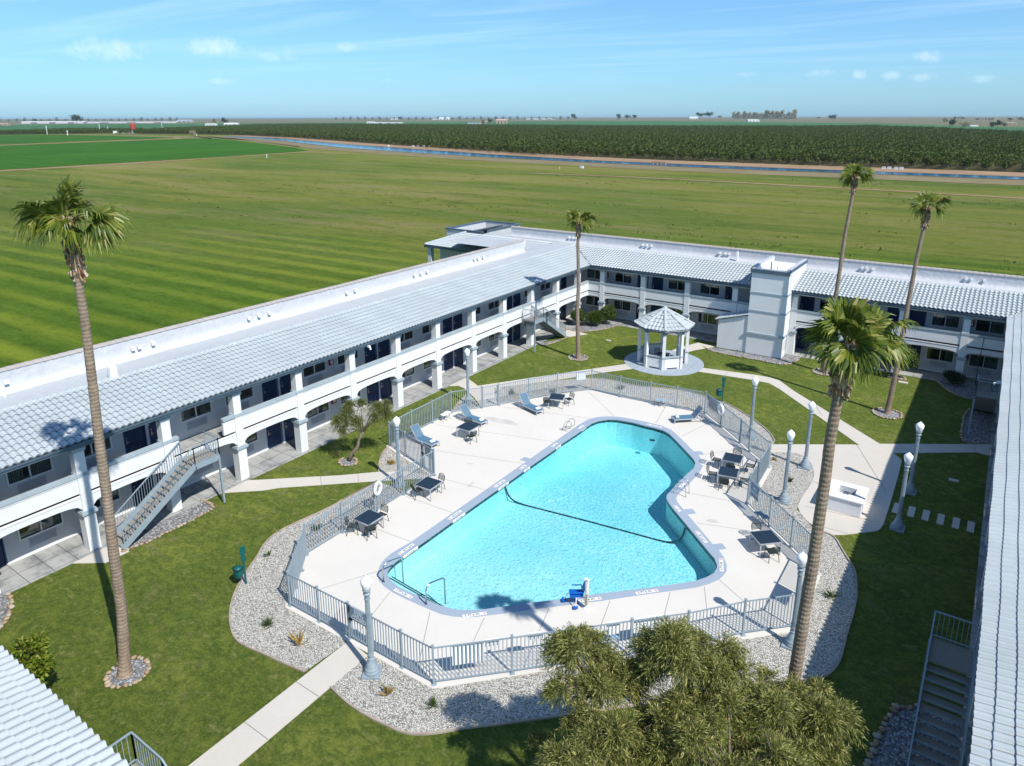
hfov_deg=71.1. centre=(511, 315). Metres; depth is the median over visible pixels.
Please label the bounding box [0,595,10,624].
gravel
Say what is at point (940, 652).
steel staircase
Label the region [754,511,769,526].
side table stack
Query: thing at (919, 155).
orchard tree
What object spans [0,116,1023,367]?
field
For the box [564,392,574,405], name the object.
patio chair
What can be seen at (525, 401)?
sun lounger
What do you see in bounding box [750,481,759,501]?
sign
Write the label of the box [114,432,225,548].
steel staircase
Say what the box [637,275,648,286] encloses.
door
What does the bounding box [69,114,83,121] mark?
tree
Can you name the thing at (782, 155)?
orchard tree
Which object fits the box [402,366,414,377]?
window
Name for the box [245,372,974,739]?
path joints
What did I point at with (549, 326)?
steel staircase
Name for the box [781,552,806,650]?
lamp post
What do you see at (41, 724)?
roof
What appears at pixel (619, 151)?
orchard tree
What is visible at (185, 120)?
shed
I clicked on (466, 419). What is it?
patio chair
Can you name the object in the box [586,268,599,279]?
window
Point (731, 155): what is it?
orchard tree
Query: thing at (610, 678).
tree
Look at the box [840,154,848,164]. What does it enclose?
orchard tree
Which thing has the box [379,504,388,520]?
patio chair
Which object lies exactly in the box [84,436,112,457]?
window
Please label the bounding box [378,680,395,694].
plant
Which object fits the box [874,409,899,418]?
gravel
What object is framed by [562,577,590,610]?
pool lift
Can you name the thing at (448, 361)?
door
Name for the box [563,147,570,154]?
orchard tree
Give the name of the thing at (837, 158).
orchard tree
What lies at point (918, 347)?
door
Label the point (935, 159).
orchard tree
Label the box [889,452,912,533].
lamp post
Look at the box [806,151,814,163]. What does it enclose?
orchard tree
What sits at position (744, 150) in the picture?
orchard tree
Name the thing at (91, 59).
sky
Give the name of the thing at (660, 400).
side table stack
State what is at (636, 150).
orchard tree
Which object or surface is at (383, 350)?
door
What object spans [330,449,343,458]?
shrub
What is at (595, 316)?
shrub
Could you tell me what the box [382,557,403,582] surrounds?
pool handrail
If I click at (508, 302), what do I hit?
door
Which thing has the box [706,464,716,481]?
patio chair
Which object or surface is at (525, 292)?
window
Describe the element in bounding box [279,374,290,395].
door
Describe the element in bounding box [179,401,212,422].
window
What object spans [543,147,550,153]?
orchard tree
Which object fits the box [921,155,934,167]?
orchard tree
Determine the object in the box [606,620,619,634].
sign
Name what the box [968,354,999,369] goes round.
window
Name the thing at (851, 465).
patio
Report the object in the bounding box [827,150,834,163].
orchard tree
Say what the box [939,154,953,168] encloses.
orchard tree
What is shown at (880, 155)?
orchard tree
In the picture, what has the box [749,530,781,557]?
patio table
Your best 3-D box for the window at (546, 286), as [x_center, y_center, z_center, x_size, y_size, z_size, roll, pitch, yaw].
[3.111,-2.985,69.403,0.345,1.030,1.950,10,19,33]
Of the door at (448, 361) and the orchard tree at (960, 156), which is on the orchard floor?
the orchard tree at (960, 156)
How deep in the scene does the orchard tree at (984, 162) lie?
269.21 m
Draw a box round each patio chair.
[345,516,359,535]
[364,524,377,540]
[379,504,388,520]
[410,484,424,499]
[437,473,444,492]
[464,417,471,431]
[466,431,476,444]
[543,397,550,404]
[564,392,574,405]
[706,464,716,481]
[709,451,721,468]
[718,477,729,492]
[726,463,734,467]
[730,448,741,465]
[739,473,751,485]
[744,460,756,473]
[751,521,760,541]
[763,547,780,562]
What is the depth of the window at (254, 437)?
43.60 m
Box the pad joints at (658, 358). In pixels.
[630,352,695,374]
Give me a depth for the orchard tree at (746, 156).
317.98 m
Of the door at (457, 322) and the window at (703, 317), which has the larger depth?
the window at (703, 317)
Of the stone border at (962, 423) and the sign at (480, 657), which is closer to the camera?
the sign at (480, 657)
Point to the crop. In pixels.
(651, 123)
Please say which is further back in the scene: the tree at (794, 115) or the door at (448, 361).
the tree at (794, 115)
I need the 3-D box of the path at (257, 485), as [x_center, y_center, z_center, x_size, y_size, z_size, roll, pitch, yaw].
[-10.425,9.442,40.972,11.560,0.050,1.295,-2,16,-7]
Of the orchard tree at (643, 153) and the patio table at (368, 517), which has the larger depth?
the orchard tree at (643, 153)
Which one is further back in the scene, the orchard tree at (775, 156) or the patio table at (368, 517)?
the orchard tree at (775, 156)
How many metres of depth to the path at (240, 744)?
25.03 m
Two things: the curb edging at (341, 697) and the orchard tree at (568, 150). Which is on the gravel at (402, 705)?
the curb edging at (341, 697)
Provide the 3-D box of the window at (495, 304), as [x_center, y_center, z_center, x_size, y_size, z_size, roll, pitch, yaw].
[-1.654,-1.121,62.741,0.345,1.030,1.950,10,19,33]
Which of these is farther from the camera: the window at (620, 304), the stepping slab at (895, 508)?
the window at (620, 304)
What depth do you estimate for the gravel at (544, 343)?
65.89 m
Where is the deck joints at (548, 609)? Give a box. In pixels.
[321,391,769,675]
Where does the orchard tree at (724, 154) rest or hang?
on the orchard floor
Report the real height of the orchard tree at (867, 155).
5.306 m
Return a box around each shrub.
[8,630,56,683]
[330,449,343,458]
[523,726,555,752]
[570,308,588,324]
[586,310,603,325]
[597,304,617,323]
[942,369,967,384]
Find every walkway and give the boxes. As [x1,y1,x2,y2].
[0,317,585,596]
[72,545,128,563]
[564,330,585,336]
[583,312,1001,390]
[958,391,999,765]
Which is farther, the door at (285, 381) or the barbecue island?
the door at (285, 381)
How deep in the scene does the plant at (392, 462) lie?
42.80 m
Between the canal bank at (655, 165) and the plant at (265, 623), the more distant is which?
the canal bank at (655, 165)
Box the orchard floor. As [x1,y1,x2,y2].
[136,132,1023,171]
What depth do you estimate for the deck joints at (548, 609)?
31.39 m
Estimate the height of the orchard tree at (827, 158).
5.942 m
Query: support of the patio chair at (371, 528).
on the pool deck
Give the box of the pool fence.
[285,369,820,685]
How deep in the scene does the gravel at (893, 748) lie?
23.82 m
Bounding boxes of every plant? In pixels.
[259,616,274,627]
[287,627,309,644]
[309,521,323,530]
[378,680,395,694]
[386,458,395,463]
[424,693,440,709]
[823,588,841,597]
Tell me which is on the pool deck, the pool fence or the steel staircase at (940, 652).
the pool fence
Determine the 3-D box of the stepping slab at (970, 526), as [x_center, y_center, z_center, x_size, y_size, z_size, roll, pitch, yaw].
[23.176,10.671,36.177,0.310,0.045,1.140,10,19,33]
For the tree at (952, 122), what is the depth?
1253.41 m
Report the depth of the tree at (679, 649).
18.54 m
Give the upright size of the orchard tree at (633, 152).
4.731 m
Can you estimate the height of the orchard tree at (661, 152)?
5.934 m
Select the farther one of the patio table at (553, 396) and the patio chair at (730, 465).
the patio table at (553, 396)
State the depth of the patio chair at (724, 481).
39.48 m
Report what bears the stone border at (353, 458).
on the lawn
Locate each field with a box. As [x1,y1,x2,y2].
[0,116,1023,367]
[0,135,165,143]
[0,138,306,169]
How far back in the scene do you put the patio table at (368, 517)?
35.76 m
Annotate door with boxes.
[0,538,7,567]
[123,425,147,453]
[131,475,153,507]
[147,421,157,444]
[155,472,163,495]
[261,378,278,401]
[266,421,283,448]
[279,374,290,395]
[283,418,294,440]
[364,344,376,363]
[367,382,378,404]
[378,339,389,358]
[380,377,391,398]
[443,317,451,333]
[444,351,452,371]
[453,313,462,329]
[454,347,462,366]
[506,296,511,309]
[507,327,511,343]
[513,293,519,307]
[513,323,519,340]
[560,276,566,289]
[560,304,565,319]
[636,303,646,318]
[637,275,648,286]
[651,305,661,311]
[652,276,662,289]
[725,286,732,299]
[796,328,809,349]
[800,296,814,310]
[886,307,899,321]
[906,344,921,367]
[908,310,926,326]
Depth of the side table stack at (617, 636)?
27.88 m
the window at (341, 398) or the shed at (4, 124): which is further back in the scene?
the shed at (4, 124)
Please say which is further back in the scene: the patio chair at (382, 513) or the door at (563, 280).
the door at (563, 280)
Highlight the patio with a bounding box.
[771,444,901,534]
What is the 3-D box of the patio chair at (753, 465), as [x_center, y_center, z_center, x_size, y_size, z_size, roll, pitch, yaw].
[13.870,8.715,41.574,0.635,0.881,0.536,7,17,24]
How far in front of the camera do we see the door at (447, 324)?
57.75 m
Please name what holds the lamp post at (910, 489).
on the lawn
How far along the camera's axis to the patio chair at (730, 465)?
41.01 m
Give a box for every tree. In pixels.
[9,174,134,678]
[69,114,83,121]
[189,130,195,136]
[328,397,395,461]
[530,708,648,765]
[535,620,650,765]
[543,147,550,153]
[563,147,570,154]
[566,207,598,358]
[571,146,580,155]
[584,145,593,154]
[593,146,602,154]
[594,699,703,765]
[604,148,612,155]
[616,148,625,156]
[617,613,752,710]
[628,149,635,156]
[634,147,642,155]
[635,678,723,765]
[640,149,647,158]
[646,147,653,157]
[651,149,659,158]
[652,677,815,765]
[658,147,664,157]
[664,148,672,159]
[668,148,677,158]
[675,148,686,159]
[688,151,697,158]
[698,149,709,160]
[707,148,715,159]
[714,151,724,160]
[721,151,728,160]
[721,652,869,765]
[727,152,734,161]
[734,150,743,160]
[740,148,749,160]
[742,153,749,159]
[749,152,756,161]
[754,153,763,160]
[762,151,769,161]
[766,148,775,161]
[771,152,781,163]
[779,153,787,160]
[784,295,922,738]
[785,153,794,163]
[791,150,798,162]
[792,109,797,118]
[797,149,807,162]
[799,154,810,164]
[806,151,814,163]
[811,150,819,162]
[814,152,827,165]
[821,163,875,372]
[823,152,831,163]
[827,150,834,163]
[832,154,842,165]
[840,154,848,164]
[850,154,863,163]
[857,154,868,163]
[858,152,871,163]
[869,150,878,155]
[869,155,878,165]
[873,155,884,164]
[878,152,890,163]
[879,154,887,164]
[880,344,919,377]
[883,191,953,414]
[887,154,897,166]
[893,150,909,164]
[902,155,919,167]
[913,152,922,165]
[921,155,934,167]
[931,154,939,165]
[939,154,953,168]
[940,153,956,166]
[942,118,956,126]
[950,153,958,166]
[951,151,965,164]
[958,121,969,128]
[958,156,975,168]
[967,148,977,155]
[978,157,992,169]
[985,156,993,166]
[986,151,1002,160]
[989,120,1007,128]
[996,158,1015,170]
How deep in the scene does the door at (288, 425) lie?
45.87 m
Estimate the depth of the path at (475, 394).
55.77 m
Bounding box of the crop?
[0,121,1023,134]
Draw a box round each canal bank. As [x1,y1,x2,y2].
[225,136,1022,179]
[240,135,1023,176]
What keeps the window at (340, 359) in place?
in the motel building at (244, 384)
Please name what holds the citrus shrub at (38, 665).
on the lawn
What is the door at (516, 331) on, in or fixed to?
in the motel building at (244, 384)
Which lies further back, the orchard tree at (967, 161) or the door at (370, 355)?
the orchard tree at (967, 161)
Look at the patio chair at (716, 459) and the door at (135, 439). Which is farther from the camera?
the patio chair at (716, 459)
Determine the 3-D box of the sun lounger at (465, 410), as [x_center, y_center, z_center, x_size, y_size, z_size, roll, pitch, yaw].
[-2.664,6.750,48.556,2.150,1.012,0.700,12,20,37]
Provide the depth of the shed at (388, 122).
2273.58 m
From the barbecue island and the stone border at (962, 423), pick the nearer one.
the barbecue island
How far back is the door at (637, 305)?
72.18 m
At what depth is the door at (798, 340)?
63.60 m
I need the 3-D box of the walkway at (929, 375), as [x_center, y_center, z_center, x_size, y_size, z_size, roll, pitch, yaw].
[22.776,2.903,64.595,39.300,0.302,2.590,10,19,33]
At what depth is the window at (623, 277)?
72.41 m
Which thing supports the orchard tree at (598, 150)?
on the orchard floor
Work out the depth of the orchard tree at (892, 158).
288.68 m
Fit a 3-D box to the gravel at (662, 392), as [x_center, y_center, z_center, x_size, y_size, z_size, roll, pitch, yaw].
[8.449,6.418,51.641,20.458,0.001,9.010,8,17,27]
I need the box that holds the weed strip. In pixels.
[212,136,1023,185]
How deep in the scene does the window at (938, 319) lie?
56.99 m
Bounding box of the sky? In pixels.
[0,0,1023,118]
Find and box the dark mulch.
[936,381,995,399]
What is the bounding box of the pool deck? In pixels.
[285,389,820,687]
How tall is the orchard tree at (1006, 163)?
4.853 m
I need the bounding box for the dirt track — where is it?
[537,173,1023,198]
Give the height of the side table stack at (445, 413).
0.506 m
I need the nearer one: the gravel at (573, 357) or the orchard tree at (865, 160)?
the gravel at (573, 357)
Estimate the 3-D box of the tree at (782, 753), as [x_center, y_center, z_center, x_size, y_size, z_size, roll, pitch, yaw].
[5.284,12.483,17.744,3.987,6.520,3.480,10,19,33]
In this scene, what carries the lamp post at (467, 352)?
on the gravel at (462, 404)
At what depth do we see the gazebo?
58.67 m
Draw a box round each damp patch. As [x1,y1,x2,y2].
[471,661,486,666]
[484,417,518,424]
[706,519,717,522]
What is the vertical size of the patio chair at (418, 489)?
0.881 m
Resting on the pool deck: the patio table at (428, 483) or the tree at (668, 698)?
the patio table at (428, 483)
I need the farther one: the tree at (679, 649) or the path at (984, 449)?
the path at (984, 449)
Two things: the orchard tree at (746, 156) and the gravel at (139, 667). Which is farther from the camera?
the orchard tree at (746, 156)
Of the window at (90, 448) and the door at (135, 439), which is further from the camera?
the door at (135, 439)
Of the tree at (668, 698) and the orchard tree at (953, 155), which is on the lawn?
the tree at (668, 698)
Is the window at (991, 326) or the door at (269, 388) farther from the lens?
the window at (991, 326)
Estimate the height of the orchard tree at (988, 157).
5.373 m
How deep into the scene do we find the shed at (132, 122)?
2767.81 m
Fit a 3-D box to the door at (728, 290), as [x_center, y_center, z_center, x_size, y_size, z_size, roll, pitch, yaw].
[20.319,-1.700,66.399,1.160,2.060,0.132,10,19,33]
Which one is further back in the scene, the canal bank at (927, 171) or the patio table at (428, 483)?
the canal bank at (927, 171)
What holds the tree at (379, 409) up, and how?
on the lawn
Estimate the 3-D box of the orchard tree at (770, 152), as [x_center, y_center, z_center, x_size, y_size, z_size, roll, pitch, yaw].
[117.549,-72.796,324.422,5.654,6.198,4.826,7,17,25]
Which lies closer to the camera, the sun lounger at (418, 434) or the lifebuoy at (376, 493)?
the lifebuoy at (376, 493)
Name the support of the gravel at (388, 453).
on the lawn
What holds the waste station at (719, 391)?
on the gravel at (662, 392)
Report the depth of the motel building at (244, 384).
47.11 m
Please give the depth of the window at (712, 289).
67.57 m
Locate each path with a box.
[189,642,367,765]
[224,471,429,492]
[450,364,632,405]
[672,343,715,351]
[698,368,887,451]
[880,444,989,455]
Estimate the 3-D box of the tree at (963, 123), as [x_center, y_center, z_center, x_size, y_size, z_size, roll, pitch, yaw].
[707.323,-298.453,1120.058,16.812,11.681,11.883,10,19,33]
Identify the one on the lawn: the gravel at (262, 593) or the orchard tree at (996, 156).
the gravel at (262, 593)
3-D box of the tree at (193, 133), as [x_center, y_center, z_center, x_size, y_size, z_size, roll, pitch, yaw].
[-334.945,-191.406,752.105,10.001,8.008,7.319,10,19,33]
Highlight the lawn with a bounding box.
[0,326,993,765]
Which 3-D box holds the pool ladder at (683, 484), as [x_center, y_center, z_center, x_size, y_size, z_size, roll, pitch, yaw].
[9.299,9.872,39.423,0.772,1.821,0.544,10,19,33]
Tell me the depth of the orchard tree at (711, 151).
334.17 m
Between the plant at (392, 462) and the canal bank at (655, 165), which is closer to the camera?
the plant at (392, 462)
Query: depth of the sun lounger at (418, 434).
45.60 m
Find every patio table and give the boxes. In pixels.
[353,509,383,537]
[415,477,441,501]
[456,422,479,441]
[548,393,565,408]
[656,352,669,356]
[717,466,738,488]
[721,452,743,474]
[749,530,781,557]
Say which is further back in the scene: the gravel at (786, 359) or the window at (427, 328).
the gravel at (786, 359)
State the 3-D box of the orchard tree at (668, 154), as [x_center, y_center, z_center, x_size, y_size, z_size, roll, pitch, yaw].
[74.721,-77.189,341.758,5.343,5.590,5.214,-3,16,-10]
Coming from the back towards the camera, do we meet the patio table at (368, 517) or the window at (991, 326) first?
the window at (991, 326)
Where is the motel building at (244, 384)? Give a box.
[0,220,1023,765]
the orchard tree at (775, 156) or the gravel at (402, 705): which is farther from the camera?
the orchard tree at (775, 156)
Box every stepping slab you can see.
[892,502,898,513]
[907,506,915,516]
[921,510,929,520]
[936,513,944,524]
[952,517,959,528]
[967,521,974,532]
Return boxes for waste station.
[232,546,246,583]
[716,377,725,401]
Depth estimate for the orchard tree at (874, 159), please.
292.91 m
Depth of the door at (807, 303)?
62.63 m
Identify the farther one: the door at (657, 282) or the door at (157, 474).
the door at (657, 282)
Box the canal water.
[228,136,1023,179]
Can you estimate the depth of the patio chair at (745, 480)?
39.87 m
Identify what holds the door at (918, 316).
in the motel building at (244, 384)
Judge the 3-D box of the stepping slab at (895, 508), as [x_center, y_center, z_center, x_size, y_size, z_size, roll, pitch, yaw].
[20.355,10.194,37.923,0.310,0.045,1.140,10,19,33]
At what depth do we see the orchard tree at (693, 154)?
333.28 m
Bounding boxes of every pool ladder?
[561,419,574,429]
[673,478,688,496]
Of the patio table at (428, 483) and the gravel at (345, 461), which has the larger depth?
the gravel at (345, 461)
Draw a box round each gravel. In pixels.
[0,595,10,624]
[108,660,147,686]
[125,502,214,549]
[231,483,402,670]
[332,452,855,731]
[340,459,354,465]
[379,448,424,473]
[452,395,478,409]
[494,379,774,456]
[538,339,559,345]
[570,355,586,359]
[571,322,615,331]
[709,348,800,364]
[814,369,828,374]
[870,706,960,765]
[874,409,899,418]
[961,410,992,443]
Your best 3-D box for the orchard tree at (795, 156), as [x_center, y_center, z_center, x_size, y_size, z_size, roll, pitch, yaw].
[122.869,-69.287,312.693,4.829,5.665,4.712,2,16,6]
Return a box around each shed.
[0,123,10,125]
[21,121,86,122]
[87,122,178,122]
[176,120,193,121]
[375,122,402,123]
[496,119,506,123]
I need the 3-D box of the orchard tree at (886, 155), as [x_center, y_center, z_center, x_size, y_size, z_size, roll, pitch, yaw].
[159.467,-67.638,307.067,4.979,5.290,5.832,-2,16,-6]
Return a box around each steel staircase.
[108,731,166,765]
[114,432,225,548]
[522,305,566,351]
[907,610,980,765]
[967,374,1001,434]
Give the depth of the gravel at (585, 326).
70.86 m
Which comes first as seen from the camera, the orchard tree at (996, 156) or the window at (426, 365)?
the window at (426, 365)
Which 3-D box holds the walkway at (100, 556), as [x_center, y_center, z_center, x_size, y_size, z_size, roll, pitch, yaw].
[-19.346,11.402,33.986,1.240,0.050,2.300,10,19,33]
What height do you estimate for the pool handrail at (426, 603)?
1.614 m
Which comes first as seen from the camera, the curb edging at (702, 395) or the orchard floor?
the curb edging at (702, 395)
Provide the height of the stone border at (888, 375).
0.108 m
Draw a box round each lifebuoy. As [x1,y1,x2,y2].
[373,480,381,510]
[718,403,723,427]
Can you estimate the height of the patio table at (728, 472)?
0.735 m
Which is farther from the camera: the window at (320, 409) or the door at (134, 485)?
the window at (320, 409)
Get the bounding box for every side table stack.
[440,411,450,421]
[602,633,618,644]
[655,398,666,407]
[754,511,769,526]
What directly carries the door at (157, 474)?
in the motel building at (244, 384)
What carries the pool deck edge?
on the pool deck
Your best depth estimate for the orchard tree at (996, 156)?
288.11 m
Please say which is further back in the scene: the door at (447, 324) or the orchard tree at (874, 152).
the orchard tree at (874, 152)
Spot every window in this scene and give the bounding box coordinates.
[5,457,53,486]
[17,512,63,541]
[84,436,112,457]
[94,488,120,507]
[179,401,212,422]
[224,387,253,406]
[230,431,258,451]
[302,361,326,378]
[306,402,329,418]
[336,350,358,365]
[339,390,360,405]
[400,330,413,342]
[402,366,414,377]
[421,324,430,334]
[423,360,431,369]
[467,339,481,346]
[476,306,480,314]
[488,300,498,310]
[488,332,498,342]
[524,287,535,297]
[540,282,550,291]
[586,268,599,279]
[586,295,598,306]
[613,299,630,311]
[614,272,631,283]
[667,307,682,314]
[668,279,684,290]
[697,312,717,324]
[699,283,719,295]
[819,298,829,310]
[925,347,954,362]
[931,313,960,328]
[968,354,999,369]
[974,318,1006,334]
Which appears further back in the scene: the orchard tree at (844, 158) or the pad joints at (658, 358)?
the orchard tree at (844, 158)
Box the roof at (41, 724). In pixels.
[0,645,132,765]
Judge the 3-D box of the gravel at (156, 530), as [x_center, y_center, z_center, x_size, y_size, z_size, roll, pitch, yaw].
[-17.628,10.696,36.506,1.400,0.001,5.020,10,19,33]
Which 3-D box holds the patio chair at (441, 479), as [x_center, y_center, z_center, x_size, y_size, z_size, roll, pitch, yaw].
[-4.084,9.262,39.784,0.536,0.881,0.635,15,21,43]
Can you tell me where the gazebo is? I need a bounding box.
[634,306,694,369]
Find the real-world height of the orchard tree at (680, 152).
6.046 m
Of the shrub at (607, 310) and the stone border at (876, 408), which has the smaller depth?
the stone border at (876, 408)
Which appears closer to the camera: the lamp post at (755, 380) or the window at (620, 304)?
the lamp post at (755, 380)
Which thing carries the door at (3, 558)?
in the motel building at (244, 384)
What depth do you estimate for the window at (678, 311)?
69.87 m
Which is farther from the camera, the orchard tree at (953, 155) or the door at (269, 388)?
the orchard tree at (953, 155)
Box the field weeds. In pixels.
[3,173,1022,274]
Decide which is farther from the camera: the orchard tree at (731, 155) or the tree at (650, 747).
the orchard tree at (731, 155)
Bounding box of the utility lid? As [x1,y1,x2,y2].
[948,478,958,482]
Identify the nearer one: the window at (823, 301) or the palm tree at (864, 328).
the palm tree at (864, 328)
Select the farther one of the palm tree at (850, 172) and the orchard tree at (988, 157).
the orchard tree at (988, 157)
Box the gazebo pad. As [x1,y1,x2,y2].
[624,350,703,375]
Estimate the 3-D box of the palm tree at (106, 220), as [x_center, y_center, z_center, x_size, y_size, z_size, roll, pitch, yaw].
[-14.261,4.387,25.119,3.698,18.374,2.823,10,19,33]
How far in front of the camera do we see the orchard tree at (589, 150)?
368.36 m
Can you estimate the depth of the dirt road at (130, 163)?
317.37 m
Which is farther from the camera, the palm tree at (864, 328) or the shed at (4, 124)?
the shed at (4, 124)
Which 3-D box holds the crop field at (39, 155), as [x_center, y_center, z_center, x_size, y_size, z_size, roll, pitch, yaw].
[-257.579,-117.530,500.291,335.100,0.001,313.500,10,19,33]
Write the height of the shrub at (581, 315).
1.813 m
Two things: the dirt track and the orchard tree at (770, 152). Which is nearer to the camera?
the dirt track
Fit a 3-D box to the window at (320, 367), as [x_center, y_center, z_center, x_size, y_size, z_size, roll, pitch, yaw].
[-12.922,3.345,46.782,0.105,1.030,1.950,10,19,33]
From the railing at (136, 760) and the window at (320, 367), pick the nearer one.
the railing at (136, 760)
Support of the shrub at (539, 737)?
on the lawn
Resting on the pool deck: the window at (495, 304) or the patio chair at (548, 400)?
the patio chair at (548, 400)
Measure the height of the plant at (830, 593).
0.507 m
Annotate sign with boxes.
[349,606,365,625]
[452,640,483,665]
[485,638,498,646]
[527,631,542,639]
[576,371,585,379]
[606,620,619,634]
[633,613,667,632]
[709,397,718,411]
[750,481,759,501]
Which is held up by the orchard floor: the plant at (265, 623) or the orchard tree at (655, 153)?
the orchard tree at (655, 153)
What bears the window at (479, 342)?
in the motel building at (244, 384)
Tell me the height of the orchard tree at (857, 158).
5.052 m
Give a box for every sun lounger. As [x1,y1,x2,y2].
[410,423,439,448]
[458,404,487,427]
[517,392,543,415]
[671,405,704,423]
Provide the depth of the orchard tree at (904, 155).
297.45 m
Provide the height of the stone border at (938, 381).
0.112 m
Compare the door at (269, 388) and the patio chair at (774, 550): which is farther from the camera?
the door at (269, 388)
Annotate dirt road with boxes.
[0,151,312,170]
[14,137,180,144]
[63,134,299,146]
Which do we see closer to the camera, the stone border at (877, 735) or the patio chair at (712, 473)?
the stone border at (877, 735)
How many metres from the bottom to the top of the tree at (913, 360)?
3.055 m
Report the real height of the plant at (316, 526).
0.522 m
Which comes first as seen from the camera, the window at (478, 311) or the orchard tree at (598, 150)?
the window at (478, 311)
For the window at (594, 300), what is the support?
in the motel building at (244, 384)
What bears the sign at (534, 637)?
attached to the pool fence
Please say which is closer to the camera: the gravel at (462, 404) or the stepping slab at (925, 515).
the stepping slab at (925, 515)
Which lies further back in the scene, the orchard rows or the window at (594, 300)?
the orchard rows
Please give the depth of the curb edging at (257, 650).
31.31 m
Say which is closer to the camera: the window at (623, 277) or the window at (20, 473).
the window at (20, 473)
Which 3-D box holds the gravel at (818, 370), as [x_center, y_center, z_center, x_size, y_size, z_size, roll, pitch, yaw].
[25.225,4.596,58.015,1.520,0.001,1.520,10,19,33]
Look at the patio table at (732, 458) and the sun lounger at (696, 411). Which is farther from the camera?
the sun lounger at (696, 411)
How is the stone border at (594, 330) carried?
on the gravel at (585, 326)
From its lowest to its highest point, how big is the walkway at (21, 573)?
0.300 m
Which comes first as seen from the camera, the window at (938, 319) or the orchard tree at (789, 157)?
the window at (938, 319)
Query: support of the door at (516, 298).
in the motel building at (244, 384)
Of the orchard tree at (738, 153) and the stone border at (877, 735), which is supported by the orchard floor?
the orchard tree at (738, 153)
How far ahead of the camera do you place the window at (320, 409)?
47.65 m
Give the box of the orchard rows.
[0,123,1023,154]
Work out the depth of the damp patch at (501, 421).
48.76 m
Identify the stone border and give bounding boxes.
[0,592,14,629]
[103,655,151,688]
[121,498,214,551]
[338,456,357,466]
[566,325,619,331]
[567,354,588,360]
[703,346,798,364]
[812,368,829,375]
[863,703,917,765]
[871,407,903,419]
[887,374,906,379]
[933,377,968,398]
[959,408,969,441]
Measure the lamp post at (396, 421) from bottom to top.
4.240 m
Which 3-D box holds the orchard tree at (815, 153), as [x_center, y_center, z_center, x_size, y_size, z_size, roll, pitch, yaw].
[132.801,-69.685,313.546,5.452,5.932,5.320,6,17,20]
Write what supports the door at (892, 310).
in the motel building at (244, 384)
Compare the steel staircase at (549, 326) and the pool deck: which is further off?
the steel staircase at (549, 326)
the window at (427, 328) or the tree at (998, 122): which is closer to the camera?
the window at (427, 328)
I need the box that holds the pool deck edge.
[285,446,820,688]
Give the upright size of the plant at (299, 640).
0.600 m
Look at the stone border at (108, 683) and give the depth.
26.58 m
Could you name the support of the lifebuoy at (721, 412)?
attached to the pool fence
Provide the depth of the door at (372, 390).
51.78 m
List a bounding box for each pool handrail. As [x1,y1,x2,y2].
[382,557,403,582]
[425,577,445,604]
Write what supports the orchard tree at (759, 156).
on the orchard floor
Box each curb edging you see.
[229,481,374,672]
[330,524,857,735]
[378,446,388,471]
[586,378,774,440]
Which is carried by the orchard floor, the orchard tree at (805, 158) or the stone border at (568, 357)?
the orchard tree at (805, 158)
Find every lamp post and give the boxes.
[360,575,381,679]
[392,416,406,488]
[462,349,474,405]
[743,377,758,440]
[776,429,794,505]
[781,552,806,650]
[798,401,815,470]
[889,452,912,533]
[905,421,923,495]
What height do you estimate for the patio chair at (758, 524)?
0.881 m
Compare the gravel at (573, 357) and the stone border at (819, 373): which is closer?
the stone border at (819, 373)
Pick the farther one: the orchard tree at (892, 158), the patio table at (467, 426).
the orchard tree at (892, 158)
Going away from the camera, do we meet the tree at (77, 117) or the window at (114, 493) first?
the window at (114, 493)
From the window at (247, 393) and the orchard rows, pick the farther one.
the orchard rows
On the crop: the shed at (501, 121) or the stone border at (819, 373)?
the shed at (501, 121)
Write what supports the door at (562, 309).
in the motel building at (244, 384)
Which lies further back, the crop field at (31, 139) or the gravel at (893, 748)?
the crop field at (31, 139)
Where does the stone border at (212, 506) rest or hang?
on the gravel at (156, 530)
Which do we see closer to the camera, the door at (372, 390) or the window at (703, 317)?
the door at (372, 390)
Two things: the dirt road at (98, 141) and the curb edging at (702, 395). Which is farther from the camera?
the dirt road at (98, 141)
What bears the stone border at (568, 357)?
on the gravel at (573, 357)
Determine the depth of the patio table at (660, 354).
60.10 m
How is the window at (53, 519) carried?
in the motel building at (244, 384)
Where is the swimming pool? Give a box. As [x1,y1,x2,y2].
[377,416,726,617]
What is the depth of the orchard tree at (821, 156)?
298.66 m
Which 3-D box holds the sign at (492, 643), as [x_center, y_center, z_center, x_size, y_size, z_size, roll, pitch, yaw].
[-0.727,12.001,26.314,0.520,0.310,0.024,-3,16,-11]
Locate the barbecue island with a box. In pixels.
[827,479,868,517]
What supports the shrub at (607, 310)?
on the gravel at (585, 326)
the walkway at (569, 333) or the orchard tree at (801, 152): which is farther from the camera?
the orchard tree at (801, 152)
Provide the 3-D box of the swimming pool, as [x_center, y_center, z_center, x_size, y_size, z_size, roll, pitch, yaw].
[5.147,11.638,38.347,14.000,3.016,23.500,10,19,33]

